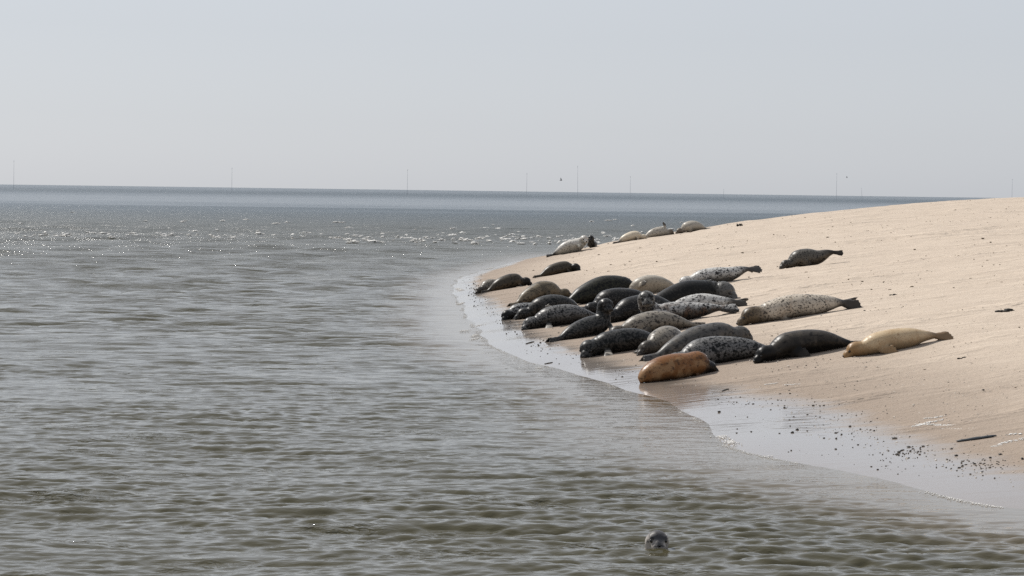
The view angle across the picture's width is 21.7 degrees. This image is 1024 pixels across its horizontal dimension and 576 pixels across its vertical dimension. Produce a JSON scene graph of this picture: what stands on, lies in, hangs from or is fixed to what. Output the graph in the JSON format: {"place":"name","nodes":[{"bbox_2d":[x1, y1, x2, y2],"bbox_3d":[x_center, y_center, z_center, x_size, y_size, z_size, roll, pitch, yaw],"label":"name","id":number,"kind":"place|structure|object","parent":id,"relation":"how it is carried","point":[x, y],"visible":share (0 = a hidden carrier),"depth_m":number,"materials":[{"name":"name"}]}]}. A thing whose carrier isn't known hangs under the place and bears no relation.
{"place":"outdoors","nodes":[
{"label":"outdoors","id":0,"kind":"place"},
{"bbox_2d":[0,184,1023,575],"bbox_3d":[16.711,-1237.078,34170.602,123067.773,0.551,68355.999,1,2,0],"label":"sea","id":1,"kind":"structure","parent":0,"point":[318,400],"depth_m":36.01,"materials":[{"name":"liquid"}]},
{"bbox_2d":[15,212,682,244],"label":"whitecaps","id":2,"kind":"object","parent":1,"relation":"on","point":[353,241],"visible":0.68,"depth_m":174.72,"materials":[{"name":"liquid"}]},
{"bbox_2d":[455,265,772,457],"bbox_3d":[-0.064,0.519,72.334,3.236,0.114,80.074,1,2,-2],"label":"sea foam","id":3,"kind":"object","parent":1,"relation":"on","point":[732,441],"visible":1,"depth_m":35.10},
{"bbox_2d":[644,530,668,548],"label":"seal","id":4,"kind":"object","parent":1,"relation":"in","point":[654,539],"visible":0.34,"depth_m":23.89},
{"bbox_2d":[452,273,1003,507],"bbox_3d":[0.340,0.618,71.148,3.933,0.012,87.769,1,2,-4],"label":"swash foam","id":5,"kind":"object","parent":1,"relation":"on","point":[986,505],"visible":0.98,"depth_m":32.69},
{"bbox_2d":[0,0,1023,197],"label":"sky","id":6,"kind":"structure","parent":0,"point":[898,98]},
{"bbox_2d":[452,197,1023,508],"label":"sandbank","id":7,"kind":"structure","parent":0,"point":[935,237],"depth_m":48.02,"materials":[{"name":"beige sand"}]},
{"bbox_2d":[475,279,495,293],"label":"seal","id":8,"kind":"object","parent":7,"relation":"on","point":[485,285],"visible":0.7,"depth_m":80.55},
{"bbox_2d":[480,273,531,292],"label":"seal","id":9,"kind":"object","parent":7,"relation":"on","point":[512,280],"visible":0.98,"depth_m":80.29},
{"bbox_2d":[501,303,529,319],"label":"seal","id":10,"kind":"object","parent":7,"relation":"on","point":[511,312],"visible":0.39,"depth_m":64.46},
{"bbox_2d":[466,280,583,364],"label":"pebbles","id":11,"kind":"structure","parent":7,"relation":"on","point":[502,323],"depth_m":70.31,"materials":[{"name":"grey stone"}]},
{"bbox_2d":[506,281,571,306],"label":"seal","id":12,"kind":"object","parent":7,"relation":"on","point":[530,293],"visible":0.68,"depth_m":70.50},
{"bbox_2d":[514,295,583,319],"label":"seal","id":13,"kind":"object","parent":7,"relation":"on","point":[535,307],"visible":0.57,"depth_m":63.70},
{"bbox_2d":[533,261,580,277],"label":"seal","id":14,"kind":"object","parent":7,"relation":"on","point":[560,267],"visible":0.97,"depth_m":84.89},
{"bbox_2d":[521,304,595,329],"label":"seal","id":15,"kind":"object","parent":7,"relation":"on","point":[557,315],"visible":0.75,"depth_m":59.28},
{"bbox_2d":[546,235,588,256],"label":"seal","id":16,"kind":"object","parent":7,"relation":"on","point":[573,245],"visible":0.94,"depth_m":115.29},
{"bbox_2d":[545,298,613,341],"bbox_3d":[1.371,0.695,54.843,1.657,0.959,0.741,-1,3,-38],"label":"seal","id":17,"kind":"object","parent":7,"relation":"on","point":[599,322],"visible":0.94,"depth_m":54.86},
{"bbox_2d":[584,235,596,248],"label":"seal","id":18,"kind":"object","parent":7,"relation":"on","point":[592,242],"visible":0.95,"depth_m":116.48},
{"bbox_2d":[569,275,632,303],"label":"seal","id":19,"kind":"object","parent":7,"relation":"on","point":[589,291],"visible":0.56,"depth_m":67.30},
{"bbox_2d":[584,288,640,312],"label":"seal","id":20,"kind":"object","parent":7,"relation":"on","point":[615,296],"visible":0.44,"depth_m":62.25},
{"bbox_2d":[579,328,650,357],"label":"seal","id":21,"kind":"object","parent":7,"relation":"on","point":[608,343],"visible":0.81,"depth_m":50.06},
{"bbox_2d":[613,231,646,243],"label":"seal","id":22,"kind":"object","parent":7,"relation":"on","point":[632,235],"visible":0.98,"depth_m":116.39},
{"bbox_2d":[610,295,669,322],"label":"seal","id":23,"kind":"object","parent":7,"relation":"on","point":[624,309],"visible":0.34,"depth_m":57.92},
{"bbox_2d":[628,275,673,292],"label":"seal","id":24,"kind":"object","parent":7,"relation":"on","point":[653,283],"visible":0.5,"depth_m":67.37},
{"bbox_2d":[633,326,680,355],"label":"seal","id":25,"kind":"object","parent":7,"relation":"on","point":[658,339],"visible":0.59,"depth_m":49.17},
{"bbox_2d":[609,311,705,332],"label":"seal","id":26,"kind":"object","parent":7,"relation":"on","point":[650,321],"visible":0.57,"depth_m":53.16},
{"bbox_2d":[646,222,673,237],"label":"seal","id":27,"kind":"object","parent":7,"relation":"on","point":[659,231],"visible":0.91,"depth_m":118.13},
{"bbox_2d":[638,351,718,382],"bbox_3d":[2.757,1.342,44.609,1.574,0.569,0.716,0,2,-30],"label":"seal","id":28,"kind":"object","parent":7,"relation":"on","point":[675,366],"visible":0.95,"depth_m":44.30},
{"bbox_2d":[637,291,738,319],"bbox_3d":[3.639,0.467,55.229,2.181,0.829,0.860,0,2,-10],"label":"seal","id":29,"kind":"object","parent":7,"relation":"on","point":[685,310],"visible":0.71,"depth_m":55.02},
{"bbox_2d":[675,221,709,233],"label":"seal","id":30,"kind":"object","parent":7,"relation":"on","point":[688,226],"visible":0.95,"depth_m":118.47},
{"bbox_2d":[639,322,752,361],"bbox_3d":[3.318,1.009,48.395,2.279,0.768,0.781,-1,3,-35],"label":"seal","id":31,"kind":"object","parent":7,"relation":"on","point":[679,342],"visible":0.54,"depth_m":48.28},
{"bbox_2d":[656,280,737,301],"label":"seal","id":32,"kind":"object","parent":7,"relation":"on","point":[676,292],"visible":0.42,"depth_m":60.18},
{"bbox_2d":[675,293,748,306],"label":"seal","id":33,"kind":"object","parent":7,"relation":"on","point":[709,298],"visible":0.4,"depth_m":57.47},
{"bbox_2d":[672,336,763,364],"bbox_3d":[3.659,1.159,46.295,2.310,0.654,0.868,0,2,-13],"label":"seal","id":34,"kind":"object","parent":7,"relation":"on","point":[717,349],"visible":0.54,"depth_m":46.00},
{"bbox_2d":[678,265,761,282],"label":"seal","id":35,"kind":"object","parent":7,"relation":"on","point":[720,274],"visible":0.65,"depth_m":67.69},
{"bbox_2d":[480,224,1023,478],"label":"beach pebbles","id":36,"kind":"object","parent":7,"relation":"on","point":[822,388],"visible":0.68,"depth_m":39.00,"materials":[{"name":"grey stone"}]},
{"bbox_2d":[489,244,1023,486],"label":"shell fragments","id":37,"kind":"object","parent":7,"relation":"on","point":[872,404],"visible":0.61,"depth_m":38.96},
{"bbox_2d":[533,200,1019,387],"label":"sand clods","id":38,"kind":"object","parent":7,"relation":"on","point":[848,279],"visible":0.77,"depth_m":80.58,"materials":[{"name":"beige sand"}]},
{"bbox_2d":[736,294,861,325],"bbox_3d":[5.674,0.470,52.263,2.664,0.707,0.844,0,2,-17],"label":"seal","id":39,"kind":"object","parent":7,"relation":"on","point":[788,307],"visible":0.96,"depth_m":51.93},
{"bbox_2d":[753,329,854,363],"bbox_3d":[5.080,0.998,45.726,2.112,0.580,0.804,0,2,-16],"label":"seal","id":40,"kind":"object","parent":7,"relation":"on","point":[802,343],"visible":0.94,"depth_m":45.43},
{"bbox_2d":[779,249,842,268],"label":"seal","id":41,"kind":"object","parent":7,"relation":"on","point":[802,257],"visible":0.98,"depth_m":71.20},
{"bbox_2d":[726,389,1023,475],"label":"wrack stones","id":42,"kind":"object","parent":7,"relation":"on","point":[1022,458],"visible":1,"depth_m":32.05,"materials":[{"name":"grey stone"}]},
{"bbox_2d":[842,328,953,357],"bbox_3d":[6.490,0.928,44.628,1.978,0.521,0.727,0,2,-16],"label":"seal","id":43,"kind":"object","parent":7,"relation":"on","point":[887,341],"visible":1,"depth_m":44.42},
{"bbox_2d":[784,383,1023,446],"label":"dried foam","id":44,"kind":"object","parent":7,"relation":"on","point":[924,423],"visible":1,"depth_m":34.81,"materials":[{"name":"white"}]},
{"bbox_2d":[956,435,996,441],"bbox_3d":[5.740,1.856,32.946,0.509,0.087,0.085,0,2,-13],"label":"driftwood board","id":45,"kind":"object","parent":7,"relation":"on","point":[976,438],"visible":1,"depth_m":32.92,"materials":[{"name":"grey wood"}]},
{"bbox_2d":[995,308,1013,311],"bbox_3d":[8.917,0.409,48.293,0.361,0.082,0.221,1,2,0],"label":"seaweed clump","id":46,"kind":"object","parent":7,"relation":"on","point":[1007,310],"visible":1,"depth_m":48.24,"materials":[{"name":"black plant"}]}
]}

